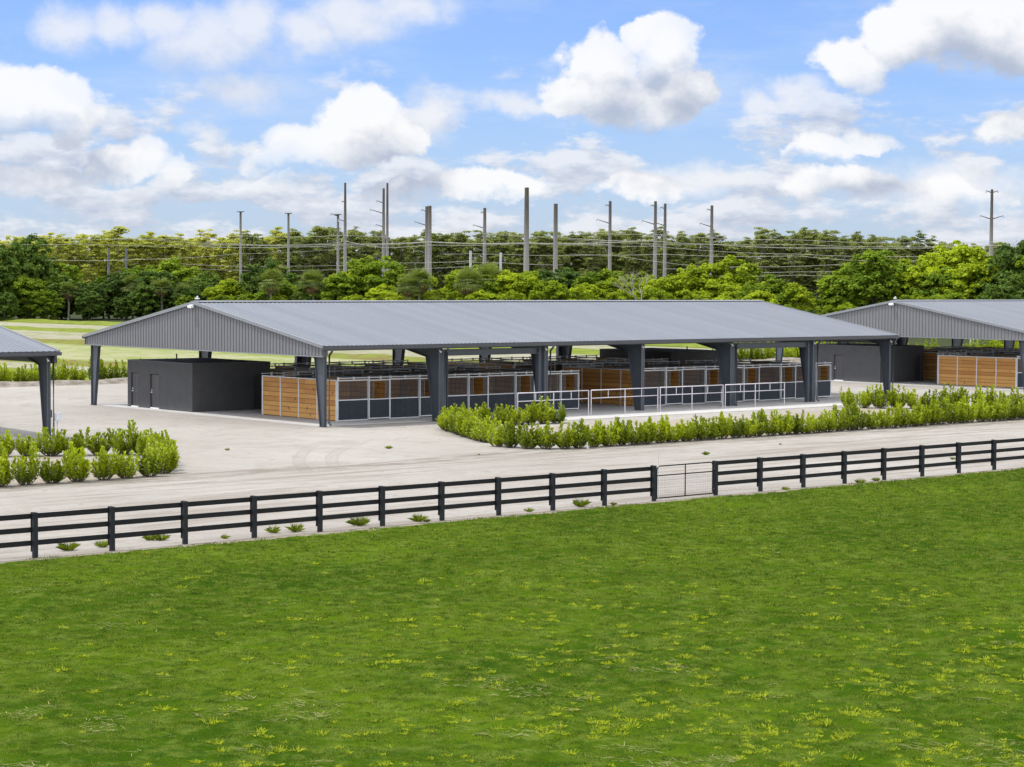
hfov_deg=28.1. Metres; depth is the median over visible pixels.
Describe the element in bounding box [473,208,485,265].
power pole
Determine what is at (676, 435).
clusia shrub
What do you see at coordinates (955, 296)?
broadleaf tree
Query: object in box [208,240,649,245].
power line
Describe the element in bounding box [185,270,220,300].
broadleaf tree
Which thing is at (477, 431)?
clusia shrub
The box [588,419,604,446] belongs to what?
clusia shrub
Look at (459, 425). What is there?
clusia shrub
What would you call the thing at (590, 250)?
cypress tree
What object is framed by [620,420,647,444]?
clusia shrub
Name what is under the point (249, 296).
broadleaf tree
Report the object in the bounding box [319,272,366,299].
broadleaf tree
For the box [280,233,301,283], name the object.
cypress tree
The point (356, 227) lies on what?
cypress tree
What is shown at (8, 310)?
broadleaf tree
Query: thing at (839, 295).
broadleaf tree
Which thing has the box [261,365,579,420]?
stall block
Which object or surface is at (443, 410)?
clusia shrub
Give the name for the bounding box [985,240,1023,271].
broadleaf tree
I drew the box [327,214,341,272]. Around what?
power pole
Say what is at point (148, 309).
broadleaf tree
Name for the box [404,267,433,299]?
palm tree
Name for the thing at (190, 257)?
power line
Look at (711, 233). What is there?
power pole
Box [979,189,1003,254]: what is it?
power pole
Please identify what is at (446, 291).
broadleaf tree
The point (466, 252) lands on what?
cypress tree
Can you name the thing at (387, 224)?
power pole
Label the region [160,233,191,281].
cypress tree
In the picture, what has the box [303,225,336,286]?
cypress tree
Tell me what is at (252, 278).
broadleaf tree
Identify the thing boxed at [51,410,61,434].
utility pedestal
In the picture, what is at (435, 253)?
cypress tree
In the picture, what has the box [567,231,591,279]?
cypress tree
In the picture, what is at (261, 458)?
sand yard
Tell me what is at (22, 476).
clusia shrub
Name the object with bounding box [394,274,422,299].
palm tree
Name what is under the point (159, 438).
clusia shrub
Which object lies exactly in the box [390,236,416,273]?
cypress tree
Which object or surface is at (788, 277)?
cypress tree
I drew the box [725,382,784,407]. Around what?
pipe railing
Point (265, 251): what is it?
cypress tree
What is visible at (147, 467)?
clusia shrub
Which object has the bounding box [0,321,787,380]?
ground
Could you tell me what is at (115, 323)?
terrace bank
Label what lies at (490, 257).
cypress tree
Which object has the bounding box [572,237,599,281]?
cypress tree
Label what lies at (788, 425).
clusia shrub
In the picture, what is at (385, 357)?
terrace bank
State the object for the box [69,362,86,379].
clusia shrub
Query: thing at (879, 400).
clusia shrub
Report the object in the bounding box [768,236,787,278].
cypress tree
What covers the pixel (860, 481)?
weed tuft
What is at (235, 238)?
cypress tree
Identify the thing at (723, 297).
broadleaf tree
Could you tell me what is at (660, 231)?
cypress tree
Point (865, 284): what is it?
broadleaf tree
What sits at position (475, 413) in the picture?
clusia shrub
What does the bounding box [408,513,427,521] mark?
weed tuft
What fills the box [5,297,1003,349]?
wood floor
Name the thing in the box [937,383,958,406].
clusia shrub
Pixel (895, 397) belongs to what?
clusia shrub
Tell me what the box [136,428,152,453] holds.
clusia shrub
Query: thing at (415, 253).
cypress tree
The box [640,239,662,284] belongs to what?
cypress tree
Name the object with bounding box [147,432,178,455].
clusia shrub
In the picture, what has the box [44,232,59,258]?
cypress tree
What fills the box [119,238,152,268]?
cypress tree
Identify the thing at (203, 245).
power line
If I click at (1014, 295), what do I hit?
broadleaf tree
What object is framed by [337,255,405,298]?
broadleaf tree
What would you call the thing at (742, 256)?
power line
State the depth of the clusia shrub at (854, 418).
109.48 m
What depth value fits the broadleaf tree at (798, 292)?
334.85 m
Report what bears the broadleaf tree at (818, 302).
on the wood floor
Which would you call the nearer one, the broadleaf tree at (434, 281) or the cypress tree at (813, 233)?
the broadleaf tree at (434, 281)
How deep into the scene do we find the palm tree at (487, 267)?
360.33 m
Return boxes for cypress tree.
[0,235,27,260]
[34,235,52,261]
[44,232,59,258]
[46,237,74,271]
[50,234,71,271]
[62,238,85,280]
[64,234,94,282]
[71,233,111,283]
[89,234,112,270]
[93,230,124,281]
[93,235,117,277]
[101,226,130,277]
[115,237,146,283]
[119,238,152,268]
[130,231,161,270]
[136,233,161,266]
[147,236,176,269]
[148,235,173,263]
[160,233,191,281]
[176,237,207,291]
[185,237,203,269]
[189,229,217,282]
[209,237,235,280]
[211,237,231,274]
[220,230,251,281]
[220,235,242,288]
[234,230,264,283]
[248,233,262,258]
[253,237,276,274]
[263,226,286,264]
[268,233,286,272]
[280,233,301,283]
[283,228,304,278]
[286,236,321,284]
[302,233,317,269]
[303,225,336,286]
[307,226,330,274]
[316,227,342,285]
[323,236,342,277]
[329,234,355,273]
[330,227,342,262]
[341,226,366,262]
[347,231,379,284]
[357,235,375,281]
[364,230,391,282]
[366,232,391,274]
[379,237,401,288]
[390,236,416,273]
[397,240,424,268]
[402,236,419,259]
[403,234,424,274]
[416,236,442,296]
[417,229,438,272]
[424,232,459,289]
[434,237,457,287]
[441,231,471,285]
[447,233,467,283]
[460,244,481,266]
[461,238,492,267]
[471,230,497,261]
[473,233,497,263]
[486,230,515,271]
[491,230,514,269]
[503,247,523,271]
[505,233,533,272]
[509,232,523,270]
[513,241,539,273]
[529,233,552,271]
[530,230,550,270]
[540,231,569,272]
[558,231,583,270]
[558,234,583,275]
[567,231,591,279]
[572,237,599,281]
[576,231,607,280]
[589,229,607,280]
[591,231,625,280]
[599,234,631,287]
[617,227,649,278]
[622,244,643,273]
[624,232,646,271]
[639,234,660,271]
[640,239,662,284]
[647,226,676,278]
[657,237,681,282]
[666,234,698,275]
[669,230,688,271]
[676,245,700,272]
[682,232,714,267]
[696,240,715,266]
[702,229,732,276]
[720,240,744,278]
[726,241,750,269]
[734,237,759,280]
[742,233,781,283]
[750,227,774,282]
[763,229,793,281]
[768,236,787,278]
[778,231,811,290]
[780,236,792,282]
[784,229,811,290]
[791,227,822,290]
[794,229,816,295]
[802,229,831,306]
[810,229,845,299]
[811,231,838,298]
[829,236,847,266]
[830,235,858,275]
[841,241,863,259]
[849,231,866,261]
[859,234,885,264]
[869,236,896,258]
[878,244,903,272]
[888,237,907,258]
[891,235,915,264]
[906,230,927,264]
[913,235,938,255]
[983,245,993,255]
[993,242,1003,256]
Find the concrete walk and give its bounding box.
[556,400,886,420]
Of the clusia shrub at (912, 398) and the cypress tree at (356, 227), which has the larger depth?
the cypress tree at (356, 227)
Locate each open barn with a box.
[0,326,61,438]
[82,296,899,427]
[775,296,1023,387]
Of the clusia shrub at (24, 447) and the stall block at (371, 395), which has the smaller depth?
the clusia shrub at (24, 447)
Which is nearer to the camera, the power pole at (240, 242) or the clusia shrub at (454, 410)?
the clusia shrub at (454, 410)
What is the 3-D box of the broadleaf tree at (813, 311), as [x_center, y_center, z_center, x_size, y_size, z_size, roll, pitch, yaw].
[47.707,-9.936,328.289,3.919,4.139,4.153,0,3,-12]
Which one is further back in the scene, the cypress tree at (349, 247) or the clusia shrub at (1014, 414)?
the cypress tree at (349, 247)
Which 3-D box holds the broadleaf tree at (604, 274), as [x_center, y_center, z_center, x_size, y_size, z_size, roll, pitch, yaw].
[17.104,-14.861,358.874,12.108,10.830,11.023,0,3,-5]
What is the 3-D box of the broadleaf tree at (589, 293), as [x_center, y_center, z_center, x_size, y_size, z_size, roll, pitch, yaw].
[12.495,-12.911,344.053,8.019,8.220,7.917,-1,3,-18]
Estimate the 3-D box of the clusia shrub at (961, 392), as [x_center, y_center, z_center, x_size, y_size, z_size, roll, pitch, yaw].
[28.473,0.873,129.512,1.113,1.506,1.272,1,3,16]
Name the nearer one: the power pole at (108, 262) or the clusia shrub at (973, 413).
the clusia shrub at (973, 413)
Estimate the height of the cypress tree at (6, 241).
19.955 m
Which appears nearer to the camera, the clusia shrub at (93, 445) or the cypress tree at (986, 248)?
the clusia shrub at (93, 445)
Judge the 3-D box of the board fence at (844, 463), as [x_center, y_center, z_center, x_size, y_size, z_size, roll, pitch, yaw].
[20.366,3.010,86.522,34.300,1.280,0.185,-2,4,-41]
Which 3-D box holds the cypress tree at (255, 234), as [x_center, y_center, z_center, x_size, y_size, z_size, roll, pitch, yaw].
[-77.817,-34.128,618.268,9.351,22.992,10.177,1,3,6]
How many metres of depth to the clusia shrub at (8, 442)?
90.25 m
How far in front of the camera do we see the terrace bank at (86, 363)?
189.62 m
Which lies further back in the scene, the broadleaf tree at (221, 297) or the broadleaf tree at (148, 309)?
the broadleaf tree at (148, 309)
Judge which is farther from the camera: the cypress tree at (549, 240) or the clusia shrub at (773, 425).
the cypress tree at (549, 240)
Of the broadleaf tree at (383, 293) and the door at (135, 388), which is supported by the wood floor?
the broadleaf tree at (383, 293)
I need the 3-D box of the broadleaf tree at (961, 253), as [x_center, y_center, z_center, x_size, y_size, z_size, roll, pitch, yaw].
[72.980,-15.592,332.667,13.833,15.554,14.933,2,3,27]
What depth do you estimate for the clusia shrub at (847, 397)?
129.99 m
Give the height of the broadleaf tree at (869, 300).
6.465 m
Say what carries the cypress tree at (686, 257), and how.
on the wood floor
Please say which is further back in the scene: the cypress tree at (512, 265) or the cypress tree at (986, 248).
the cypress tree at (512, 265)
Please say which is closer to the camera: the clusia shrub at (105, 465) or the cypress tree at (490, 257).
the clusia shrub at (105, 465)
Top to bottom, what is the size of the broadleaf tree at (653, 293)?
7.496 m
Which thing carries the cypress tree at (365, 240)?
on the wood floor
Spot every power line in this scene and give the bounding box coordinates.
[4,243,329,245]
[40,237,298,246]
[57,248,344,260]
[184,235,425,238]
[189,261,462,266]
[199,242,594,247]
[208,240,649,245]
[209,263,498,270]
[346,241,608,247]
[431,230,852,248]
[468,253,682,264]
[570,239,993,248]
[571,238,1001,246]
[575,254,988,260]
[576,232,966,242]
[576,244,917,256]
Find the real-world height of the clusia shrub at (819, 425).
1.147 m
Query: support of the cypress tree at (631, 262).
on the wood floor
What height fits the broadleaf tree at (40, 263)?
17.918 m
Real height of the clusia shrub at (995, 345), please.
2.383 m
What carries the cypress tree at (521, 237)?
on the wood floor
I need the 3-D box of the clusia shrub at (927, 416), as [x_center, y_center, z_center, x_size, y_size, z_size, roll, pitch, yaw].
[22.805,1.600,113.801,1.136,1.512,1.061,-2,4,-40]
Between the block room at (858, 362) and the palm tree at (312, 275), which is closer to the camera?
the block room at (858, 362)
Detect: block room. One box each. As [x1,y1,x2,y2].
[127,354,270,411]
[600,346,717,365]
[815,342,923,382]
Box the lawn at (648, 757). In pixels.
[0,467,1023,766]
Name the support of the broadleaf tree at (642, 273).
on the wood floor
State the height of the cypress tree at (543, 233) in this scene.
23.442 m
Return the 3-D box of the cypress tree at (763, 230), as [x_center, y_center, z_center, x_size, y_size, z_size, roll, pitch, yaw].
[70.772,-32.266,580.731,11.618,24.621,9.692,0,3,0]
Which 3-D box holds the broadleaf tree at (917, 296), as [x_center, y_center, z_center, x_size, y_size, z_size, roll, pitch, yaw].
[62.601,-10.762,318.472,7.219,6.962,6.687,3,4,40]
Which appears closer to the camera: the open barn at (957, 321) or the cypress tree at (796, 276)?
the open barn at (957, 321)
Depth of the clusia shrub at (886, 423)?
111.20 m
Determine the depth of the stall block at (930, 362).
169.98 m
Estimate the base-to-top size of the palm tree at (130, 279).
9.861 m
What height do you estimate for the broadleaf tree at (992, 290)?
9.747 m
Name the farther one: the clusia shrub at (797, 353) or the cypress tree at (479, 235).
the cypress tree at (479, 235)
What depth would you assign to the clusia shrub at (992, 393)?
129.25 m
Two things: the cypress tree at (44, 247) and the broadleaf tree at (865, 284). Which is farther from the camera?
the cypress tree at (44, 247)
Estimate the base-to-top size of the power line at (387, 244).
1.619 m
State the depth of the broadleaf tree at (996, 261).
319.25 m
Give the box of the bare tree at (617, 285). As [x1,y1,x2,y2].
[611,271,649,299]
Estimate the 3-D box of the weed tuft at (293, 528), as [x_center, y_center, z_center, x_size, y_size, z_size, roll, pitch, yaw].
[-6.774,4.435,63.659,0.682,0.344,0.659,-2,4,-41]
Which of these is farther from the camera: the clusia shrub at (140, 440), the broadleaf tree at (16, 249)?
the broadleaf tree at (16, 249)
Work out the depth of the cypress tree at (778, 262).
546.37 m
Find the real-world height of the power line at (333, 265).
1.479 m
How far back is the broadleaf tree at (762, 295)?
327.24 m
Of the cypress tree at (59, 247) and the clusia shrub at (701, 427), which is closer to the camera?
the clusia shrub at (701, 427)
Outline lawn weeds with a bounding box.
[15,481,1023,766]
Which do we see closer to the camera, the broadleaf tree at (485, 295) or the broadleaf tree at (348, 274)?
the broadleaf tree at (485, 295)
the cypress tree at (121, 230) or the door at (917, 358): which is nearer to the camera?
the door at (917, 358)
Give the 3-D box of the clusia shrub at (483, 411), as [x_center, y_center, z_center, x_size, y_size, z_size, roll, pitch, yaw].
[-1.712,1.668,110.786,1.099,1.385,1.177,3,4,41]
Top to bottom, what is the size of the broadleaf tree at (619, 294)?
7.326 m
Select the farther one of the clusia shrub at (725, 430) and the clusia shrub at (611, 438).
the clusia shrub at (725, 430)
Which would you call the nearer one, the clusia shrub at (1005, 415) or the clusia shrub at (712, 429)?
the clusia shrub at (712, 429)
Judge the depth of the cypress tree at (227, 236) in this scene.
579.63 m
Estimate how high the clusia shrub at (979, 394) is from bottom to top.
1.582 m
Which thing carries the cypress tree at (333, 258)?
on the wood floor
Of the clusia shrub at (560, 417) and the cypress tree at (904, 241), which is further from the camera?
the cypress tree at (904, 241)
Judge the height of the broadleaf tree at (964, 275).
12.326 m
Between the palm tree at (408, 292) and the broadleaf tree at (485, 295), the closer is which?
the broadleaf tree at (485, 295)
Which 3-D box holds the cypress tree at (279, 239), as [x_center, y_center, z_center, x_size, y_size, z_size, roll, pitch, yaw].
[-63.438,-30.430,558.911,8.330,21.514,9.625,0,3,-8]
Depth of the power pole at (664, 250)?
432.61 m
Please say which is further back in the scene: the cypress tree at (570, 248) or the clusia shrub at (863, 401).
the cypress tree at (570, 248)
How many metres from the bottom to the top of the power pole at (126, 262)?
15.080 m
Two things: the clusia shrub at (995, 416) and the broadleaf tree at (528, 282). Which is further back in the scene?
the broadleaf tree at (528, 282)
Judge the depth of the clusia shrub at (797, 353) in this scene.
209.95 m
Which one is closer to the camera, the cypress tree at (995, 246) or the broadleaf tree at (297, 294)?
the broadleaf tree at (297, 294)
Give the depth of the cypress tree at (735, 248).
557.24 m
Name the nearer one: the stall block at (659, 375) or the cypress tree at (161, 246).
the stall block at (659, 375)
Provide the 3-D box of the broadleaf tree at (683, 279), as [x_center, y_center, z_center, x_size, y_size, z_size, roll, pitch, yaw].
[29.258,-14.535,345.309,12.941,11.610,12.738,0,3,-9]
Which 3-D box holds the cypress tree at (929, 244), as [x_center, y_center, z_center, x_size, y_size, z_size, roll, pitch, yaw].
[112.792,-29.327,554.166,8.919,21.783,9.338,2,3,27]
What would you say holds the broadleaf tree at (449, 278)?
on the wood floor
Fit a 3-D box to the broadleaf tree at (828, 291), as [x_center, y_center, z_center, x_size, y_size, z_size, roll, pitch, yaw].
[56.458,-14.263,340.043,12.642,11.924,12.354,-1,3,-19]
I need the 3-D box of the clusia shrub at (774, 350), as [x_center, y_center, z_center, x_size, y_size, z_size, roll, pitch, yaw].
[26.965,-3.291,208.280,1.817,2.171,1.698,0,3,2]
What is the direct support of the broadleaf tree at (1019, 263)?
on the wood floor
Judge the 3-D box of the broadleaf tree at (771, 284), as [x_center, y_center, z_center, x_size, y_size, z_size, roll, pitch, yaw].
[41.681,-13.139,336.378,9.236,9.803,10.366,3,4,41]
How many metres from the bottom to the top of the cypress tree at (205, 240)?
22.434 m
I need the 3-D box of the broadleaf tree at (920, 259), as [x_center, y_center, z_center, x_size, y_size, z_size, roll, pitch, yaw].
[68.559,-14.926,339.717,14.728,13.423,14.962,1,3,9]
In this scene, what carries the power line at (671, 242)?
attached to the power pole at (484, 234)
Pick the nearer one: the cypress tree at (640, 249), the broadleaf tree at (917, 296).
the broadleaf tree at (917, 296)
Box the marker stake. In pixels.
[658,445,658,500]
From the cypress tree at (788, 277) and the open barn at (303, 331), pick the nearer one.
the open barn at (303, 331)
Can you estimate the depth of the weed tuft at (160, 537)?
61.27 m
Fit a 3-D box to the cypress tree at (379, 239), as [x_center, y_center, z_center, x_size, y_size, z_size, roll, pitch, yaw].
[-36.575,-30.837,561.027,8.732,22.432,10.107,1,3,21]
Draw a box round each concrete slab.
[0,436,36,442]
[99,395,874,426]
[831,379,1023,390]
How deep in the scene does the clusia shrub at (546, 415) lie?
113.36 m
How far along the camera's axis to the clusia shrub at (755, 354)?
205.47 m
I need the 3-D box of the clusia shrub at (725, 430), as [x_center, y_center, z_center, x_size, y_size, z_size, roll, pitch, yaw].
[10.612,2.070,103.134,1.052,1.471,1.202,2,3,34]
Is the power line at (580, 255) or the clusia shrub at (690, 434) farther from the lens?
the power line at (580, 255)
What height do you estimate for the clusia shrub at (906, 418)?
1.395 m
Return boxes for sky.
[0,0,1023,275]
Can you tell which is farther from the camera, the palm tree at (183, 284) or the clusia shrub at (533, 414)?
the palm tree at (183, 284)
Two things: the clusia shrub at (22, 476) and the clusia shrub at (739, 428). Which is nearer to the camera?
the clusia shrub at (22, 476)
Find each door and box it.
[131,373,138,406]
[150,375,158,408]
[815,354,820,362]
[835,355,843,380]
[914,356,919,380]
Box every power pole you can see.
[104,248,109,318]
[122,248,127,318]
[237,211,243,281]
[285,213,291,271]
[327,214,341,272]
[336,183,346,271]
[370,188,384,275]
[386,183,388,270]
[413,206,427,273]
[427,206,431,289]
[469,251,474,279]
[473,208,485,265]
[499,253,503,270]
[523,187,528,270]
[553,204,557,278]
[596,201,611,270]
[641,201,656,278]
[653,204,665,276]
[699,205,712,275]
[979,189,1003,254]
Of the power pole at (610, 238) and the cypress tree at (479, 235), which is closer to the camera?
the power pole at (610, 238)
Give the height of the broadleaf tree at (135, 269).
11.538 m
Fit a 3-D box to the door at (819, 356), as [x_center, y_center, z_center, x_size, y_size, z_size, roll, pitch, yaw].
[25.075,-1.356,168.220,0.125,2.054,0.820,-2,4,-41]
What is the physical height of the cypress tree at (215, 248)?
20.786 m
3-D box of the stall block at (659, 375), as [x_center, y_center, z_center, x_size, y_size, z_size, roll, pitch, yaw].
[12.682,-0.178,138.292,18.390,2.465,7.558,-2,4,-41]
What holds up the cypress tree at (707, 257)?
on the wood floor
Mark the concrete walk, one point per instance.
(671, 411)
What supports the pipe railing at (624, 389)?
on the concrete walk
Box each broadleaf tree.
[0,233,61,318]
[0,239,36,299]
[0,251,16,307]
[0,271,30,318]
[0,291,20,319]
[10,274,48,318]
[30,289,64,318]
[39,262,89,318]
[41,274,79,319]
[72,282,110,319]
[74,291,106,319]
[89,276,118,318]
[100,271,139,318]
[111,296,132,319]
[117,264,156,316]
[126,269,177,313]
[127,281,172,316]
[152,257,201,300]
[169,286,207,307]
[175,295,198,305]
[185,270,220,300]
[200,278,244,300]
[213,278,245,296]
[213,294,233,300]
[236,257,300,300]
[236,292,260,300]
[253,277,300,299]
[269,293,287,299]
[288,279,331,296]
[290,281,335,299]
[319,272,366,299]
[323,269,365,290]
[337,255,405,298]
[342,294,367,299]
[365,283,401,299]
[390,273,438,299]
[409,291,435,299]
[430,288,451,299]
[436,284,466,299]
[443,265,491,297]
[459,270,508,299]
[464,290,495,299]
[489,269,529,298]
[496,289,525,299]
[507,271,547,299]
[518,270,540,298]
[527,280,575,299]
[538,267,581,291]
[566,282,605,299]
[567,271,614,299]
[594,268,631,289]
[597,276,640,296]
[605,288,638,299]
[627,271,657,286]
[634,287,674,299]
[636,278,679,298]
[650,263,720,299]
[674,265,737,299]
[683,294,708,299]
[699,255,762,297]
[700,273,750,298]
[712,295,735,299]
[736,274,796,306]
[741,290,779,304]
[768,282,816,310]
[801,292,821,312]
[801,309,817,313]
[815,305,837,314]
[816,262,881,314]
[820,274,852,308]
[831,249,920,307]
[837,302,856,311]
[851,298,874,305]
[876,287,911,303]
[884,260,946,300]
[899,253,953,281]
[899,292,934,299]
[905,266,973,297]
[923,240,992,294]
[930,290,970,299]
[937,259,1004,299]
[971,250,1023,296]
[976,275,1023,299]
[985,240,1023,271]
[998,272,1023,299]
[1012,256,1023,285]
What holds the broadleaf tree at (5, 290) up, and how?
on the wood floor
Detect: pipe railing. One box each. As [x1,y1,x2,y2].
[517,390,588,414]
[590,387,658,414]
[659,384,723,411]
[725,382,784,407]
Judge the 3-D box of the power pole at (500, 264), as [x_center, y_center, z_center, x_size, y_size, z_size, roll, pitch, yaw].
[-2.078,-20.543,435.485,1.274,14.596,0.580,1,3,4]
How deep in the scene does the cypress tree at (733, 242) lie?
577.01 m
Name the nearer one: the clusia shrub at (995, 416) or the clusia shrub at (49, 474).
the clusia shrub at (49, 474)
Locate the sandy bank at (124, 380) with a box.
[0,357,800,387]
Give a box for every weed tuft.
[55,542,80,550]
[94,539,108,546]
[142,535,157,540]
[150,534,170,540]
[263,524,280,532]
[284,522,303,531]
[346,517,370,525]
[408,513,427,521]
[572,498,590,506]
[854,478,866,482]
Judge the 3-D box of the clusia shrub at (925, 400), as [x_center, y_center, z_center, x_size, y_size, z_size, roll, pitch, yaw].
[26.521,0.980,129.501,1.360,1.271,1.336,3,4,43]
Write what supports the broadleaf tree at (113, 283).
on the wood floor
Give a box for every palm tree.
[58,282,76,319]
[122,273,139,319]
[151,276,171,310]
[173,281,193,296]
[256,267,286,297]
[298,268,325,299]
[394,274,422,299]
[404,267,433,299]
[450,264,482,299]
[473,260,502,291]
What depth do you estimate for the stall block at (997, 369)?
158.75 m
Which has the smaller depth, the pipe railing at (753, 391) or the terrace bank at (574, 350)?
the pipe railing at (753, 391)
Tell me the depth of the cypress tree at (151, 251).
571.55 m
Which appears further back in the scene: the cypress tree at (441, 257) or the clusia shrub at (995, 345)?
the cypress tree at (441, 257)
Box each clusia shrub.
[0,362,13,380]
[0,430,14,455]
[0,447,15,486]
[11,364,34,381]
[11,445,40,484]
[13,432,40,456]
[29,363,51,380]
[36,426,65,455]
[39,454,68,483]
[51,358,70,379]
[59,429,86,453]
[62,441,92,481]
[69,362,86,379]
[85,427,112,454]
[86,356,108,379]
[91,445,118,479]
[104,359,126,378]
[109,419,138,454]
[114,450,140,477]
[122,361,127,376]
[129,429,149,454]
[134,447,164,476]
[135,429,167,455]
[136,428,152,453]
[144,433,169,449]
[145,432,174,462]
[145,437,172,457]
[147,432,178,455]
[149,439,179,473]
[435,405,452,429]
[439,413,450,430]
[443,408,457,431]
[447,407,456,433]
[448,408,464,434]
[454,407,475,435]
[455,408,477,436]
[460,403,478,417]
[461,417,478,438]
[465,418,484,439]
[469,418,493,441]
[472,414,497,442]
[473,402,490,422]
[485,404,504,424]
[485,418,507,446]
[499,417,522,447]
[500,404,516,423]
[509,404,529,424]
[517,422,540,448]
[524,400,538,423]
[533,420,557,448]
[535,396,555,423]
[550,402,567,422]
[553,421,576,448]
[570,418,590,447]
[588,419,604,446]
[597,420,621,446]
[610,416,632,445]
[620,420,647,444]
[637,415,657,443]
[652,414,670,442]
[666,418,685,441]
[675,417,698,440]
[689,414,711,439]
[705,416,720,439]
[714,410,733,438]
[726,414,747,437]
[738,349,749,360]
[742,418,757,436]
[747,408,768,436]
[748,342,761,359]
[757,342,774,358]
[764,409,781,435]
[772,341,785,357]
[773,409,795,434]
[783,410,805,433]
[784,347,796,357]
[793,347,799,357]
[798,414,815,433]
[806,412,828,432]
[818,409,838,431]
[831,404,850,430]
[839,386,858,406]
[844,400,861,430]
[848,404,870,429]
[855,385,874,407]
[866,409,880,428]
[869,384,889,408]
[873,407,895,427]
[882,401,902,427]
[886,384,908,407]
[897,402,913,426]
[904,405,924,425]
[907,389,921,408]
[916,399,931,425]
[921,389,939,406]
[925,338,938,348]
[925,398,943,424]
[936,397,951,423]
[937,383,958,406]
[945,399,961,423]
[950,396,970,422]
[955,385,969,403]
[960,396,978,421]
[968,339,980,346]
[969,385,988,404]
[971,394,994,421]
[975,339,992,347]
[982,398,1003,420]
[985,384,1005,405]
[990,340,1003,347]
[998,398,1011,420]
[1002,394,1020,419]
[1009,387,1023,404]
[1010,399,1023,418]
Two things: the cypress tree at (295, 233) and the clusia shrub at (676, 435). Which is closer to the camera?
the clusia shrub at (676, 435)
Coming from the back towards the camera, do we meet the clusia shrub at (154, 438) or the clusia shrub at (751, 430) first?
the clusia shrub at (751, 430)
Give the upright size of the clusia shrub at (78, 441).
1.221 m
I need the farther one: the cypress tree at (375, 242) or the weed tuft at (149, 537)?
the cypress tree at (375, 242)
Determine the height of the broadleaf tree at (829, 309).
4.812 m
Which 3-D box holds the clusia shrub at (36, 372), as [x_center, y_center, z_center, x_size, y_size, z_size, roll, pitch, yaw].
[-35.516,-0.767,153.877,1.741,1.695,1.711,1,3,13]
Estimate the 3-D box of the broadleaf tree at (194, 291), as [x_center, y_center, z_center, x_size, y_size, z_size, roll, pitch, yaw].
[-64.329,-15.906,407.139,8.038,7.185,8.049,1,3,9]
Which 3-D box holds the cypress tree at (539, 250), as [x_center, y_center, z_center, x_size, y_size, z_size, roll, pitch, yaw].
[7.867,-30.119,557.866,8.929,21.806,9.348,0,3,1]
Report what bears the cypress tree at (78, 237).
on the wood floor
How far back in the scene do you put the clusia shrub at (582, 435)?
96.51 m
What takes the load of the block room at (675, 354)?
on the concrete slab at (255, 414)
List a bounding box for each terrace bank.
[0,319,797,349]
[0,325,599,354]
[0,359,127,368]
[32,338,522,362]
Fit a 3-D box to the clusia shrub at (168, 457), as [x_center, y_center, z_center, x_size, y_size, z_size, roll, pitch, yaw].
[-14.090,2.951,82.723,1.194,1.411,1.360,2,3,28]
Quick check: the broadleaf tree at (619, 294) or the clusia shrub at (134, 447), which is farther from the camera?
the broadleaf tree at (619, 294)
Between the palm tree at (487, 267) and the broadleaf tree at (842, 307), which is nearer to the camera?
the broadleaf tree at (842, 307)
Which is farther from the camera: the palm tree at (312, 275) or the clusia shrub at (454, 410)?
the palm tree at (312, 275)
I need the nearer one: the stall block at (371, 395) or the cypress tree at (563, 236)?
the stall block at (371, 395)
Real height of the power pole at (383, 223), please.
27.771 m
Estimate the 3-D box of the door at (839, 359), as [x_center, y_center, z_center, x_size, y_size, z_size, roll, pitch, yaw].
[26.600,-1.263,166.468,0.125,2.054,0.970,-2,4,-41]
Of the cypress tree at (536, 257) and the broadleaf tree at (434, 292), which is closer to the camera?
the broadleaf tree at (434, 292)
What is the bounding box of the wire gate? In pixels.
[656,462,714,498]
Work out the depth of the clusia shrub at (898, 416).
111.73 m
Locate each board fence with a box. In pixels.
[0,465,656,557]
[712,438,1023,495]
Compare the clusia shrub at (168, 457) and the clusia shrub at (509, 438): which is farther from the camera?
the clusia shrub at (509, 438)
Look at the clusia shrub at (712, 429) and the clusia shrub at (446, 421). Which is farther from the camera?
the clusia shrub at (446, 421)
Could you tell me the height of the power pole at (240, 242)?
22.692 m
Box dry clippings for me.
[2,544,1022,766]
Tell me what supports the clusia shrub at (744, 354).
on the ground at (83, 352)
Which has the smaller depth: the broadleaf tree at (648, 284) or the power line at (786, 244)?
the broadleaf tree at (648, 284)
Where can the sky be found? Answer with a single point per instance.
(895, 119)
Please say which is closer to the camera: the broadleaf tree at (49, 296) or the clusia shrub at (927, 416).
the clusia shrub at (927, 416)
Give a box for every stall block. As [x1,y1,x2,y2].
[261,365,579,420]
[270,359,477,377]
[448,355,668,371]
[562,358,831,405]
[923,345,1019,379]
[937,351,1022,387]
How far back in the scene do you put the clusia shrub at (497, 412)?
110.94 m
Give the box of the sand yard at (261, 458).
[0,362,1023,560]
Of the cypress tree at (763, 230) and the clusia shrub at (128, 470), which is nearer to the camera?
the clusia shrub at (128, 470)
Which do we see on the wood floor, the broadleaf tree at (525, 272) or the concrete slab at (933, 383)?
the broadleaf tree at (525, 272)
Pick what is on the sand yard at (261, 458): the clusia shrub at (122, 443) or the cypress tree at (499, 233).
the clusia shrub at (122, 443)
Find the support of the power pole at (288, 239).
on the wood floor
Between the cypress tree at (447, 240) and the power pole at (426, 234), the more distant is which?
the cypress tree at (447, 240)
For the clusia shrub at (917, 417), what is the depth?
112.92 m
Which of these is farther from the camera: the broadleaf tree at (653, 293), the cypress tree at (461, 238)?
the cypress tree at (461, 238)
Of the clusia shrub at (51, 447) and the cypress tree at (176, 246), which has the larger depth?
the cypress tree at (176, 246)
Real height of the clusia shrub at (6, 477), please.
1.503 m
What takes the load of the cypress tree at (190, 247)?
on the wood floor
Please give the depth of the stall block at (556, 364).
143.39 m

